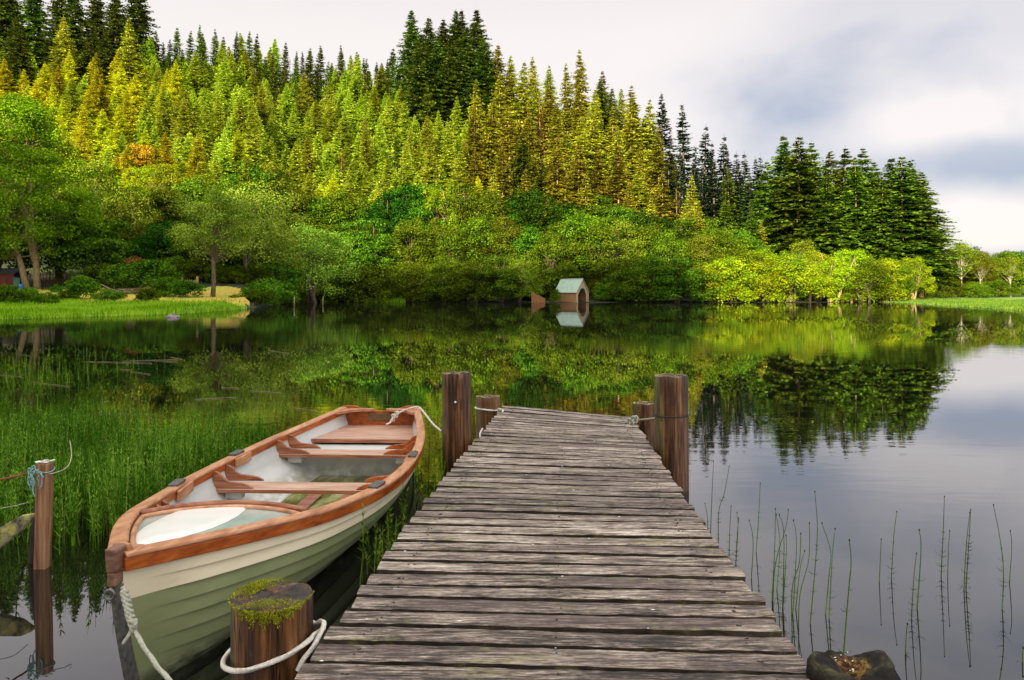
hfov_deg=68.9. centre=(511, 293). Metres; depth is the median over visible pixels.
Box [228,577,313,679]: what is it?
mooring post
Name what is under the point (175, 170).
tree
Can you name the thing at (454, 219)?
spruce tree
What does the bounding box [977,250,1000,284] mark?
birch tree
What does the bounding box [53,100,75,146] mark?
spruce tree
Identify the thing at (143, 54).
spruce tree
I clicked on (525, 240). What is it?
alder tree
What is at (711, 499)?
horsetail
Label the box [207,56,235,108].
spruce tree
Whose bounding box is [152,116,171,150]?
spruce tree
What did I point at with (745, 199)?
spruce tree
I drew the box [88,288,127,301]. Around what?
shrub
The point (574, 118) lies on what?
spruce tree
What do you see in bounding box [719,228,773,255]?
alder tree
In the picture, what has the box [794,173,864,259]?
fir tree
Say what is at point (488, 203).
alder tree
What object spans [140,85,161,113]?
spruce tree
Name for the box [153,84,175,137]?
spruce tree
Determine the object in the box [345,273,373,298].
alder tree
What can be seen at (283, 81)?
spruce tree
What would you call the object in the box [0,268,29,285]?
garden shed
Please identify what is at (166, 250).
oak tree
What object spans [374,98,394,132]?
spruce tree
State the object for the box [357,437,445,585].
grass
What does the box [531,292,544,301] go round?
plank revetment
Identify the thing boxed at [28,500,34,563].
old stake
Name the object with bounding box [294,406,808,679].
jetty
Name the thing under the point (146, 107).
spruce tree
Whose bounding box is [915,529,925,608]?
horsetail
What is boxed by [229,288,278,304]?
shrub
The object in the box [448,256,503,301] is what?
alder tree
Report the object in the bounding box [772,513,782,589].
horsetail
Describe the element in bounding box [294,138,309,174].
spruce tree
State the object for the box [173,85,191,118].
spruce tree
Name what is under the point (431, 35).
fir tree
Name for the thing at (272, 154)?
spruce tree
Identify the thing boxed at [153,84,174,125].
spruce tree
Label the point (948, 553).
horsetail
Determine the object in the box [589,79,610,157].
spruce tree
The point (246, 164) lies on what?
spruce tree
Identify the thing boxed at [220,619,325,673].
mooring rope
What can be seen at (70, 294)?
shrub
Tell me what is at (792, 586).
horsetail
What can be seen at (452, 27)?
fir tree
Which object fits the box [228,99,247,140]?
spruce tree
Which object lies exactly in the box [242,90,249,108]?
spruce tree
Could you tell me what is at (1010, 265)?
birch tree
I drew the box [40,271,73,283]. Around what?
picket fence
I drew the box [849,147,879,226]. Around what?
fir tree
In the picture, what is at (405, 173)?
spruce tree
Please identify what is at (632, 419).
wire rope
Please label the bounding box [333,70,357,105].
spruce tree
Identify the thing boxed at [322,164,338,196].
spruce tree
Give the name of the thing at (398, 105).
spruce tree
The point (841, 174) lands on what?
fir tree
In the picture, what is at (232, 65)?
spruce tree
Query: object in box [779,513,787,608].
horsetail
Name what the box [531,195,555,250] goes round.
spruce tree
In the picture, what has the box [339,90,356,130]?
spruce tree
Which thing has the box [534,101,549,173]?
dead spruce
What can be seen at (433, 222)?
spruce tree
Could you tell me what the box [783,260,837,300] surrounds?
alder tree
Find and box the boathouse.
[556,278,589,302]
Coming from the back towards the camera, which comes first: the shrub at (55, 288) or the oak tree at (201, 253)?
the oak tree at (201, 253)
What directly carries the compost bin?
on the ground at (252, 303)
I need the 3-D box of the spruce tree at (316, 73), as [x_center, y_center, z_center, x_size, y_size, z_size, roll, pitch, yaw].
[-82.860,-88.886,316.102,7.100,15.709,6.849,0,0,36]
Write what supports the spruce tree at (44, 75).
on the ground at (252, 303)
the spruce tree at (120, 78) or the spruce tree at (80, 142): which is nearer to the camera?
the spruce tree at (80, 142)
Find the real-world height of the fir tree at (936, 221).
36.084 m
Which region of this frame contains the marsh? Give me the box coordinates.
[0,300,244,318]
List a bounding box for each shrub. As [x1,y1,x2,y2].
[0,283,32,303]
[10,286,43,302]
[30,292,60,303]
[49,285,63,292]
[57,290,81,299]
[64,275,101,297]
[68,263,116,285]
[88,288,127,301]
[97,263,138,288]
[114,258,184,289]
[132,288,162,301]
[150,277,184,296]
[164,279,208,296]
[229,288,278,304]
[239,282,286,306]
[245,277,301,303]
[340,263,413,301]
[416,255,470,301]
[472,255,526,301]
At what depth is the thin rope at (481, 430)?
10.22 m
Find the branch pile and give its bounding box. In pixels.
[101,284,138,293]
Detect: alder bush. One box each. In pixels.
[164,255,188,279]
[174,256,211,281]
[178,254,234,280]
[203,262,232,283]
[220,264,251,283]
[242,261,273,284]
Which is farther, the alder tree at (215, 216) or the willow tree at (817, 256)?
the willow tree at (817, 256)
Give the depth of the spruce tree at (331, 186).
214.17 m
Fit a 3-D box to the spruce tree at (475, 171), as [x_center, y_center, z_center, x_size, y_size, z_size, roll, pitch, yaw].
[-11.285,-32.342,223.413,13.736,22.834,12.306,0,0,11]
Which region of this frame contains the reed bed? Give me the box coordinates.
[0,389,275,573]
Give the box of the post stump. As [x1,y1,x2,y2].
[806,650,900,679]
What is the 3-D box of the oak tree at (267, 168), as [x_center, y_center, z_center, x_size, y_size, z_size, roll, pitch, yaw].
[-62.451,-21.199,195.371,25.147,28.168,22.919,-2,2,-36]
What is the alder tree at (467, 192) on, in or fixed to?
on the ground at (252, 303)
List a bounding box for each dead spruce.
[338,150,345,191]
[516,119,521,155]
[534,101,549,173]
[670,189,682,225]
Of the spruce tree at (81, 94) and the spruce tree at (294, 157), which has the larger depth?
the spruce tree at (81, 94)
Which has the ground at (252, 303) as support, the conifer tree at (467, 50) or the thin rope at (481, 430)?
the conifer tree at (467, 50)
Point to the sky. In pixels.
(938, 85)
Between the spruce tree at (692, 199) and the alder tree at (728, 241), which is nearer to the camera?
the alder tree at (728, 241)
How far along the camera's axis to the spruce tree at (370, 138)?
264.88 m
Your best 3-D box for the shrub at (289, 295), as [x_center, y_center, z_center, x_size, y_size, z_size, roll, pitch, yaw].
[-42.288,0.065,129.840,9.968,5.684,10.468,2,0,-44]
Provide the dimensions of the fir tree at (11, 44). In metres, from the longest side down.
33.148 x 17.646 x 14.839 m
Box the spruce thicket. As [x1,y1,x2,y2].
[0,44,487,278]
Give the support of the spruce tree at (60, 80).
on the ground at (252, 303)
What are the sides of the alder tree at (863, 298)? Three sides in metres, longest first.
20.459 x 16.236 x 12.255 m
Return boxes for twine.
[27,465,54,496]
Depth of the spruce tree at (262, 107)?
270.73 m
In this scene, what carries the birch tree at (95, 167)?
on the ground at (252, 303)
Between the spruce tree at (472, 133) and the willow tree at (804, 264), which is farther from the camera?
the spruce tree at (472, 133)
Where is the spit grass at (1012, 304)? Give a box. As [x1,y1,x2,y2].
[878,296,1023,310]
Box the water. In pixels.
[0,302,1023,679]
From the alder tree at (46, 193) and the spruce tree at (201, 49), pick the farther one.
the spruce tree at (201, 49)
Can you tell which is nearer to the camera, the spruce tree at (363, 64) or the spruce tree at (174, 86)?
the spruce tree at (174, 86)
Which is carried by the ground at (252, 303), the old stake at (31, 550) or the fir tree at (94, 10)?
the fir tree at (94, 10)
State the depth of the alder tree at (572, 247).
187.64 m
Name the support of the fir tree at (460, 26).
on the ground at (252, 303)
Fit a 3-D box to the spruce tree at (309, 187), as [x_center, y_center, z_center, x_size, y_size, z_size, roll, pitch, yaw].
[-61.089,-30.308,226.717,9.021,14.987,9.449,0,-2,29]
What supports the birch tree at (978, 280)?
on the ground at (252, 303)
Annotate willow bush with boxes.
[548,288,561,301]
[592,285,614,300]
[594,276,621,299]
[608,283,633,300]
[917,284,935,297]
[927,283,953,297]
[938,276,968,297]
[960,281,983,297]
[963,281,993,297]
[983,278,1012,297]
[997,281,1023,296]
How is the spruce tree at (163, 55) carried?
on the ground at (252, 303)
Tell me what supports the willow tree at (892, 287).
on the ground at (252, 303)
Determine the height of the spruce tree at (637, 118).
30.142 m
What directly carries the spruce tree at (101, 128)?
on the ground at (252, 303)
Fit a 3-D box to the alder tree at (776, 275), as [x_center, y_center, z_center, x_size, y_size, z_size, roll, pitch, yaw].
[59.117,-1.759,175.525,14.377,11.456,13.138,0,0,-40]
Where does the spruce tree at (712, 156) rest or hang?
on the ground at (252, 303)
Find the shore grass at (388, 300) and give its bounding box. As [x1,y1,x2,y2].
[319,297,405,301]
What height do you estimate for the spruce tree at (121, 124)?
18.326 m
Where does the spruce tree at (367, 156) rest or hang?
on the ground at (252, 303)
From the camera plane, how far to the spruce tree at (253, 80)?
286.43 m
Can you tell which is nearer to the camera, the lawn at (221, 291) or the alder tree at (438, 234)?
the lawn at (221, 291)
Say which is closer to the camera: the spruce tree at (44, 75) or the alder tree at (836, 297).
the alder tree at (836, 297)
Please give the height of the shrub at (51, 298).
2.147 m
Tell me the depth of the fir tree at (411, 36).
304.90 m
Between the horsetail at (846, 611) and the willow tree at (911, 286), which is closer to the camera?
the horsetail at (846, 611)
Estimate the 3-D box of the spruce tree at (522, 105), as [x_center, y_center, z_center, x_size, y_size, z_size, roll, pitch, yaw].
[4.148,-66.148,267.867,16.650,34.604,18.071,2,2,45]
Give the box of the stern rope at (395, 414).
[386,406,441,431]
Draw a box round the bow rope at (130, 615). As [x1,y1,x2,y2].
[120,585,171,679]
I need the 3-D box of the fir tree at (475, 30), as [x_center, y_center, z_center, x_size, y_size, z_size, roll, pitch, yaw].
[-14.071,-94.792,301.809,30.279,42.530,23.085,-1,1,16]
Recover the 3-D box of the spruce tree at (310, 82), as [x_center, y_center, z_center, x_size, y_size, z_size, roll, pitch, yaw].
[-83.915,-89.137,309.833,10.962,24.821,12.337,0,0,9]
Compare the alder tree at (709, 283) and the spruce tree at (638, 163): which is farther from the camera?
the spruce tree at (638, 163)
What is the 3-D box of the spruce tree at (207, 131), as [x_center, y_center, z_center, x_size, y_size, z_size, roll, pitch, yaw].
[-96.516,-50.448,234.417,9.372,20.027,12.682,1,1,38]
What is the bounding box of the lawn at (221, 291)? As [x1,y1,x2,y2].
[35,286,249,305]
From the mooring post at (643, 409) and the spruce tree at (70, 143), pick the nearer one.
the mooring post at (643, 409)
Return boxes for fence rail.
[0,513,34,547]
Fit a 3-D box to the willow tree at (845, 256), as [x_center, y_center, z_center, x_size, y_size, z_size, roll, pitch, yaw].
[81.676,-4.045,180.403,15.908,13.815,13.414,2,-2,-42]
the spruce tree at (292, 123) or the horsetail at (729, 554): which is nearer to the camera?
the horsetail at (729, 554)
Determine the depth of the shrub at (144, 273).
119.76 m
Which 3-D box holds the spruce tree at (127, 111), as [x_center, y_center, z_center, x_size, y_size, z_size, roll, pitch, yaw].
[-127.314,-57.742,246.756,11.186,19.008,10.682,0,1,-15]
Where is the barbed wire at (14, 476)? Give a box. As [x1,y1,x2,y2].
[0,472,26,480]
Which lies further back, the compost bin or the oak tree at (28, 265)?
the oak tree at (28, 265)
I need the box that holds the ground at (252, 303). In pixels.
[2,66,1023,309]
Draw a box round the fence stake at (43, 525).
[33,459,54,569]
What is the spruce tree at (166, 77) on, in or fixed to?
on the ground at (252, 303)
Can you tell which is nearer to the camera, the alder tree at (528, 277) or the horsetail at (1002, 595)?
the horsetail at (1002, 595)
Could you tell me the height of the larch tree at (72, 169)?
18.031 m
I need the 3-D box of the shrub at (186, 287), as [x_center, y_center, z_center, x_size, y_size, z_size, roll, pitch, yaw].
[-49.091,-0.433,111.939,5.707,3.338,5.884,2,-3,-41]
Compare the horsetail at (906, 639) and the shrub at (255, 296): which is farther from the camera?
the shrub at (255, 296)
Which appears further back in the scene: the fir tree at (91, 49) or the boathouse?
the fir tree at (91, 49)
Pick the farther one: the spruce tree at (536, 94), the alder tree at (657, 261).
the spruce tree at (536, 94)
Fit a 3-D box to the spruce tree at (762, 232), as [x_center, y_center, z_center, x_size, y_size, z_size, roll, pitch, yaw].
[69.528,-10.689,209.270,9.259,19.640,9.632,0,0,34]
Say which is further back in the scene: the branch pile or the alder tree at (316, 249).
the alder tree at (316, 249)
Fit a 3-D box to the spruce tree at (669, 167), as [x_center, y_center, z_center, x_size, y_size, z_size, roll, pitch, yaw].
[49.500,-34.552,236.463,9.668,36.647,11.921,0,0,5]
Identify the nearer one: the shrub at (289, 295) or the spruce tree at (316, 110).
the shrub at (289, 295)
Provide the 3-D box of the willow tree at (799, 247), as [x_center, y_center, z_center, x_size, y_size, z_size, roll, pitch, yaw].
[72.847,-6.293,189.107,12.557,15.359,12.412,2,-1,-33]
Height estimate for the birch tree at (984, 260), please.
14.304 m
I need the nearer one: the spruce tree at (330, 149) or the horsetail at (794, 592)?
the horsetail at (794, 592)
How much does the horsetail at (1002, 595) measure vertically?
0.999 m
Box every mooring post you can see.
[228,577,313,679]
[442,371,471,476]
[476,394,499,438]
[633,401,654,447]
[653,373,688,492]
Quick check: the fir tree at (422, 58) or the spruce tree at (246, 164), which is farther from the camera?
the fir tree at (422, 58)
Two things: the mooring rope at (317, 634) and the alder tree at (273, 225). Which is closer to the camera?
the mooring rope at (317, 634)
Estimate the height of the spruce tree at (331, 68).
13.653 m
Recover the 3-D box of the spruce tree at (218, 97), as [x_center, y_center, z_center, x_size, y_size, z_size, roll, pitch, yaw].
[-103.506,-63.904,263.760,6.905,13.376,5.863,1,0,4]
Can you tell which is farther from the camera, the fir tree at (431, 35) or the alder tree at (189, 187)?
the fir tree at (431, 35)
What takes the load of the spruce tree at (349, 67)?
on the ground at (252, 303)
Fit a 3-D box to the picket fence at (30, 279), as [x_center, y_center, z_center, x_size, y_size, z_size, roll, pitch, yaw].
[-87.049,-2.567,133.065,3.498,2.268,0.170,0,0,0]
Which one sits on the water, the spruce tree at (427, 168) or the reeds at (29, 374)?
the reeds at (29, 374)
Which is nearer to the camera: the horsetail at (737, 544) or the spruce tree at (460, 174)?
the horsetail at (737, 544)
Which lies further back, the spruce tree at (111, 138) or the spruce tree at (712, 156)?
the spruce tree at (712, 156)
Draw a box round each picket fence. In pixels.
[29,274,32,284]
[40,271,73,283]
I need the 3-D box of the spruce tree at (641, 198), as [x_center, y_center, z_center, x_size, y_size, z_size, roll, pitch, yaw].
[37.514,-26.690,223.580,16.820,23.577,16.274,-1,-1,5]
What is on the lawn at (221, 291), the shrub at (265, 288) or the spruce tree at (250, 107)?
the shrub at (265, 288)
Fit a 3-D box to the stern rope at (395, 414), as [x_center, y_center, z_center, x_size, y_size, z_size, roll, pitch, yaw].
[-1.040,1.593,9.056,0.418,0.237,1.712,0,0,-30]
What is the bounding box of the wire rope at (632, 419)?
[628,415,654,424]
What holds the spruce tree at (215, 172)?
on the ground at (252, 303)
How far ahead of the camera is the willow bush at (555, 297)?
171.00 m
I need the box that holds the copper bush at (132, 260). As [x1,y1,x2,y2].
[123,256,146,272]
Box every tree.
[0,0,28,58]
[0,18,34,92]
[0,59,17,105]
[0,92,114,288]
[0,190,32,268]
[0,208,41,273]
[3,21,36,94]
[8,201,96,280]
[9,0,50,67]
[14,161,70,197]
[15,69,31,100]
[20,185,56,221]
[23,64,52,113]
[28,82,51,126]
[35,0,73,68]
[40,204,138,280]
[41,13,81,89]
[42,67,67,107]
[45,82,61,124]
[48,0,89,66]
[49,80,84,132]
[50,158,131,276]
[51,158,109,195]
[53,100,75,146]
[54,120,71,160]
[60,53,79,96]
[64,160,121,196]
[66,106,96,153]
[71,0,114,60]
[71,78,105,138]
[71,83,84,110]
[72,24,101,86]
[72,129,94,163]
[80,53,110,92]
[83,69,109,115]
[87,30,116,95]
[87,109,114,157]
[93,0,135,69]
[93,80,115,129]
[99,129,120,168]
[101,105,133,151]
[102,52,127,97]
[104,182,163,256]
[107,62,135,112]
[108,156,124,188]
[110,186,156,240]
[111,17,150,92]
[112,74,151,126]
[113,92,138,141]
[117,0,164,65]
[117,144,142,181]
[117,165,140,201]
[117,238,159,262]
[118,143,155,182]
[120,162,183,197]
[122,191,180,237]
[123,186,195,233]
[128,56,153,96]
[129,219,186,277]
[131,98,154,142]
[136,38,149,74]
[138,128,151,163]
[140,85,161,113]
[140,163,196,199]
[142,34,163,76]
[143,146,161,184]
[145,67,161,96]
[150,30,166,74]
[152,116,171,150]
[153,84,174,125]
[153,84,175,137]
[154,244,191,259]
[155,132,178,173]
[156,235,222,279]
[160,42,166,72]
[161,51,172,81]
[161,69,172,97]
[163,174,221,228]
[164,39,172,65]
[165,61,186,107]
[165,186,260,296]
[166,90,196,139]
[167,28,187,68]
[169,98,195,157]
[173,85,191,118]
[178,49,184,73]
[180,182,313,283]
[182,131,209,187]
[184,52,209,99]
[185,31,194,67]
[186,51,190,67]
[187,178,269,239]
[187,244,237,268]
[190,25,207,67]
[190,100,201,134]
[192,61,212,98]
[193,102,219,161]
[193,163,209,203]
[195,34,212,82]
[205,29,220,81]
[205,130,237,182]
[206,156,222,188]
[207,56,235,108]
[208,95,228,145]
[210,42,228,75]
[211,95,226,126]
[217,228,258,278]
[218,160,290,207]
[220,119,235,153]
[226,46,236,74]
[227,52,245,88]
[227,237,283,275]
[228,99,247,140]
[228,130,253,178]
[232,31,240,69]
[235,33,250,64]
[236,157,263,217]
[237,51,252,83]
[237,158,313,228]
[240,98,268,145]
[240,109,267,163]
[241,255,306,293]
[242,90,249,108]
[244,32,253,69]
[244,69,261,104]
[248,34,263,86]
[249,210,286,252]
[250,48,268,79]
[255,82,273,129]
[258,57,272,87]
[263,87,277,116]
[264,113,278,149]
[266,39,281,81]
[266,47,277,82]
[266,136,279,168]
[268,53,280,99]
[270,236,307,291]
[273,96,285,126]
[273,222,365,302]
[274,83,299,132]
[275,43,293,87]
[276,63,292,97]
[278,232,332,302]
[281,214,335,243]
[282,111,305,150]
[284,142,306,196]
[287,191,328,223]
[288,197,350,235]
[289,52,301,81]
[290,60,306,108]
[291,266,309,302]
[293,49,322,105]
[293,273,327,300]
[294,73,321,122]
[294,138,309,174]
[295,135,319,185]
[299,52,304,76]
[299,110,314,146]
[300,253,367,301]
[302,170,317,197]
[306,47,314,81]
[307,223,352,258]
[309,100,324,134]
[310,190,371,232]
[311,46,328,86]
[311,66,322,100]
[312,96,342,151]
[315,183,324,200]
[316,82,340,133]
[317,60,335,107]
[318,142,337,180]
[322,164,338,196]
[323,174,339,209]
[326,261,359,299]
[329,63,333,85]
[331,220,388,267]
[332,45,344,98]
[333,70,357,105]
[333,111,354,159]
[336,142,351,180]
[337,218,400,278]
[338,161,360,202]
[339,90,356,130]
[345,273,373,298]
[346,55,353,82]
[346,191,357,228]
[349,54,365,101]
[350,52,365,88]
[351,94,375,132]
[354,163,374,203]
[355,125,376,179]
[355,191,415,254]
[356,59,379,104]
[361,60,367,80]
[364,124,374,157]
[365,86,381,124]
[367,120,397,173]
[370,63,390,99]
[370,191,379,208]
[373,64,378,85]
[373,94,395,147]
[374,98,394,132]
[376,158,399,196]
[377,184,436,228]
[380,216,443,270]
[381,10,421,104]
[381,65,391,96]
[381,261,435,301]
[384,49,399,90]
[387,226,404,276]
[390,33,450,131]
[391,101,412,147]
[392,85,411,132]
[396,183,450,240]
[397,141,418,192]
[397,262,450,301]
[399,18,436,100]
[400,127,419,167]
[405,115,421,145]
[411,117,446,174]
[411,139,447,192]
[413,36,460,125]
[413,83,444,133]
[413,223,461,264]
[417,185,465,230]
[426,219,437,247]
[427,183,506,229]
[427,227,484,274]
[429,19,449,67]
[429,31,472,128]
[430,111,449,158]
[435,121,459,183]
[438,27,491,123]
[440,264,494,301]
[443,9,462,61]
[443,147,468,196]
[444,187,512,240]
[446,212,461,263]
[447,97,464,150]
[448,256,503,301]
[451,11,474,65]
[451,212,516,264]
[452,186,462,216]
[454,142,481,195]
[457,36,512,124]
[457,107,492,187]
[460,150,486,199]
[461,80,487,149]
[461,120,477,170]
[467,7,514,94]
[472,177,484,201]
[478,99,505,184]
[478,215,527,267]
[479,75,516,157]
[481,44,516,118]
[485,145,521,201]
[487,169,506,246]
[488,106,530,188]
[494,187,563,242]
[497,257,546,301]
[501,197,544,235]
[502,61,544,149]
[503,55,519,118]
[503,133,539,202]
[503,226,544,269]
[507,264,570,300]
[510,170,545,244]
[513,108,548,190]
[520,55,542,114]
[522,231,578,292]
[525,81,550,147]
[530,84,568,154]
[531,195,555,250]
[532,221,591,274]
[539,104,573,191]
[539,139,577,217]
[540,66,561,120]
[544,201,584,240]
[551,260,582,287]
[553,207,609,277]
[558,63,573,132]
[558,141,595,214]
[562,48,591,132]
[562,221,631,277]
[564,90,589,154]
[565,117,601,196]
[572,90,610,166]
[574,173,599,255]
[577,194,629,235]
[581,260,634,289]
[582,112,609,196]
[586,276,605,297]
[587,151,614,208]
[588,218,651,269]
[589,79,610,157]
[590,69,609,121]
[594,189,606,218]
[599,206,650,252]
[601,89,628,162]
[601,105,626,176]
[602,127,631,206]
[604,145,641,209]
[605,257,660,301]
[610,98,649,186]
[616,87,627,129]
[617,255,682,302]
[618,208,679,239]
[619,221,681,274]
[621,184,640,257]
[622,84,641,142]
[624,167,658,223]
[625,102,649,166]
[628,143,651,207]
[629,99,669,186]
[632,115,651,167]
[640,229,693,277]
[641,94,687,191]
[643,130,682,212]
[644,256,708,301]
[645,198,661,226]
[649,174,680,224]
[656,128,679,216]
[658,260,723,301]
[662,217,703,256]
[664,105,708,204]
[664,147,685,212]
[668,239,711,269]
[669,150,689,221]
[669,162,686,213]
[675,216,728,240]
[677,195,695,238]
[678,176,704,239]
[681,234,728,269]
[684,147,704,218]
[685,127,721,216]
[685,168,700,205]
[688,202,706,235]
[693,212,703,235]
[695,226,756,262]
[695,263,716,300]
[696,267,730,301]
[697,165,711,229]
[697,256,765,302]
[699,144,718,215]
[702,161,724,226]
[704,255,753,300]
[707,137,732,217]
[708,247,767,300]
[711,148,742,221]
[711,198,736,252]
[714,166,744,233]
[717,259,787,302]
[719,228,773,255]
[729,152,747,203]
[730,163,746,228]
[735,175,759,232]
[735,185,744,227]
[736,175,756,236]
[738,248,776,300]
[739,154,755,217]
[741,208,768,251]
[743,161,779,244]
[744,135,811,256]
[745,261,796,301]
[750,157,763,209]
[754,155,764,219]
[755,254,834,302]
[756,137,855,257]
[757,223,770,250]
[763,251,800,300]
[775,252,812,300]
[778,239,824,295]
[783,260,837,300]
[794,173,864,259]
[796,268,864,301]
[800,141,834,206]
[802,249,840,300]
[812,259,866,301]
[818,151,844,211]
[825,146,879,256]
[826,247,877,301]
[827,154,889,263]
[834,284,866,301]
[835,260,895,301]
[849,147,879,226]
[849,265,902,301]
[851,179,918,261]
[851,258,915,301]
[865,157,963,283]
[865,160,887,191]
[865,255,877,262]
[869,158,946,262]
[872,260,910,300]
[880,260,919,300]
[893,159,971,296]
[893,171,976,298]
[900,256,938,299]
[937,253,976,296]
[940,264,989,295]
[942,240,981,296]
[963,252,1001,282]
[969,245,990,279]
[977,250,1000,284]
[986,250,1023,294]
[988,251,1023,287]
[989,256,1023,296]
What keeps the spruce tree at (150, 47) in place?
on the ground at (252, 303)
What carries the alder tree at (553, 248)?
on the ground at (252, 303)
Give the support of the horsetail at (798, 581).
in the water
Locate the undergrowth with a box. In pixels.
[2,54,681,276]
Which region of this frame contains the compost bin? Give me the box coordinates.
[13,277,21,285]
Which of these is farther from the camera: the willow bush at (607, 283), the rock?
the willow bush at (607, 283)
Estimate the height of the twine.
0.238 m
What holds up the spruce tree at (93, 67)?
on the ground at (252, 303)
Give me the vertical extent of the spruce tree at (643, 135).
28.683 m
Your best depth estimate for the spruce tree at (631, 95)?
289.44 m
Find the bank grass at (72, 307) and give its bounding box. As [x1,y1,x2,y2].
[0,278,253,319]
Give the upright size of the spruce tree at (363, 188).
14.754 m
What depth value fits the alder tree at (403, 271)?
176.27 m
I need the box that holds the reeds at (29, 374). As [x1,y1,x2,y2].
[0,341,165,391]
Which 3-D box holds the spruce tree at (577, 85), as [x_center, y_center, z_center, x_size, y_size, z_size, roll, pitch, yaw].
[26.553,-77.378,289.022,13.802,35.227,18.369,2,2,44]
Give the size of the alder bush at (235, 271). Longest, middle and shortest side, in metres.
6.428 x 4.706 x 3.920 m
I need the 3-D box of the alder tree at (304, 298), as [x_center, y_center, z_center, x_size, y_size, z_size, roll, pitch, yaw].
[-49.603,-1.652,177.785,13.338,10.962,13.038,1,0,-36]
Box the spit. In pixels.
[889,297,1023,309]
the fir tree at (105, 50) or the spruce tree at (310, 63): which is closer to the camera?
the fir tree at (105, 50)
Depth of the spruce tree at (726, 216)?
206.67 m
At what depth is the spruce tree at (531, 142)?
240.06 m
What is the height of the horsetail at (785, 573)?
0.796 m
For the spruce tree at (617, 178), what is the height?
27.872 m
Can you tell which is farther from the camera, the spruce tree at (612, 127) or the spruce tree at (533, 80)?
the spruce tree at (533, 80)
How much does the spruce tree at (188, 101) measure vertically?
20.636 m
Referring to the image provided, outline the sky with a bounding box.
[16,0,1023,256]
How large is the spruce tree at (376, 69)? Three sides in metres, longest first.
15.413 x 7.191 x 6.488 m
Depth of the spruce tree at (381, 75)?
314.03 m
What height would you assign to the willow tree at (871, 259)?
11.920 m
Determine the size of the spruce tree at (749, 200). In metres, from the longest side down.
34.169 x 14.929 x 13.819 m
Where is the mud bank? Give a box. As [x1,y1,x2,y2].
[833,297,886,301]
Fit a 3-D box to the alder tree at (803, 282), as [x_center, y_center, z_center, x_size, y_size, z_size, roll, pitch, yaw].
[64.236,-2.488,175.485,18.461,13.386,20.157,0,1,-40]
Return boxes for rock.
[166,314,179,316]
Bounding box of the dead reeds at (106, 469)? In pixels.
[0,399,268,548]
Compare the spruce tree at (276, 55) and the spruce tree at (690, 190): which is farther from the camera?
the spruce tree at (276, 55)
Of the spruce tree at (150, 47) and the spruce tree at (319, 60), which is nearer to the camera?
the spruce tree at (150, 47)
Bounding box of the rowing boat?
[104,405,424,679]
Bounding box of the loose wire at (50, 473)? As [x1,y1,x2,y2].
[0,440,71,508]
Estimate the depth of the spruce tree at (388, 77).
314.54 m
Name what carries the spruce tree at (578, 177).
on the ground at (252, 303)
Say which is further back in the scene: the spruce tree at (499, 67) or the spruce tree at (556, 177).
the spruce tree at (499, 67)
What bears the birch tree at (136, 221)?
on the ground at (252, 303)
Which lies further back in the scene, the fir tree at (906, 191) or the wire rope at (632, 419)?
the fir tree at (906, 191)
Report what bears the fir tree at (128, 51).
on the ground at (252, 303)
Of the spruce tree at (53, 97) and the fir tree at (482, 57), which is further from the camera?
the fir tree at (482, 57)
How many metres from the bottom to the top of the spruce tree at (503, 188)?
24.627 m
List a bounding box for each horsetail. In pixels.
[710,460,713,532]
[716,466,729,535]
[727,506,731,559]
[733,512,738,562]
[733,517,738,556]
[749,519,753,577]
[755,483,761,551]
[769,508,776,600]
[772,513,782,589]
[773,509,788,600]
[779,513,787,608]
[779,535,788,608]
[789,519,798,614]
[791,532,801,635]
[795,549,804,608]
[798,522,809,627]
[807,491,818,625]
[822,522,830,614]
[825,528,835,617]
[839,539,853,653]
[879,539,881,581]
[887,511,896,577]
[905,622,909,654]
[907,552,916,618]
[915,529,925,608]
[938,495,947,576]
[947,530,949,577]
[958,509,972,587]
[963,512,969,589]
[993,504,1009,608]
[1009,530,1011,580]
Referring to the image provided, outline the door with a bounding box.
[1,276,6,285]
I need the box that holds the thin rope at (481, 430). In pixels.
[473,407,503,441]
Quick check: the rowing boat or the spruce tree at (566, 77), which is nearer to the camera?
the rowing boat
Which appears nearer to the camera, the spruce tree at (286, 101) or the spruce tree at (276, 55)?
the spruce tree at (286, 101)
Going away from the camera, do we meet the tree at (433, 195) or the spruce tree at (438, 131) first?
the tree at (433, 195)
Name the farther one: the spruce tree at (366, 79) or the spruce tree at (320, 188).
the spruce tree at (366, 79)
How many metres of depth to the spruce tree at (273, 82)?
312.82 m
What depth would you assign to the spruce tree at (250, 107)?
247.75 m
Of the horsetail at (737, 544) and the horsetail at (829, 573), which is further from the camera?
the horsetail at (737, 544)
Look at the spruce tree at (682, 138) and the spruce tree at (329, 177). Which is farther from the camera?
the spruce tree at (682, 138)
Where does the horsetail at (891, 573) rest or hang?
in the water
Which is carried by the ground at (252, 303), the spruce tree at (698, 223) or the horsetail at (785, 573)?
the spruce tree at (698, 223)
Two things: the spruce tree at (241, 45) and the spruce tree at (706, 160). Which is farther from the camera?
the spruce tree at (241, 45)
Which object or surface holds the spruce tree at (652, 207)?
on the ground at (252, 303)
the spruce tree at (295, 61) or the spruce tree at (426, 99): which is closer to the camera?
the spruce tree at (426, 99)
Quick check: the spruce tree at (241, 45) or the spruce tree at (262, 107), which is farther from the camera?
the spruce tree at (241, 45)
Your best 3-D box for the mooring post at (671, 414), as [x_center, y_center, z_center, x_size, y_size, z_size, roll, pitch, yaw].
[1.711,1.933,8.000,0.375,2.133,0.376,-1,0,0]
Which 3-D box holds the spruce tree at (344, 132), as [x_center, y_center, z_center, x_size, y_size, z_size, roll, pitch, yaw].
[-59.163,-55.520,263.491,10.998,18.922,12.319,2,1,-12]
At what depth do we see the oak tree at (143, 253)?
141.75 m

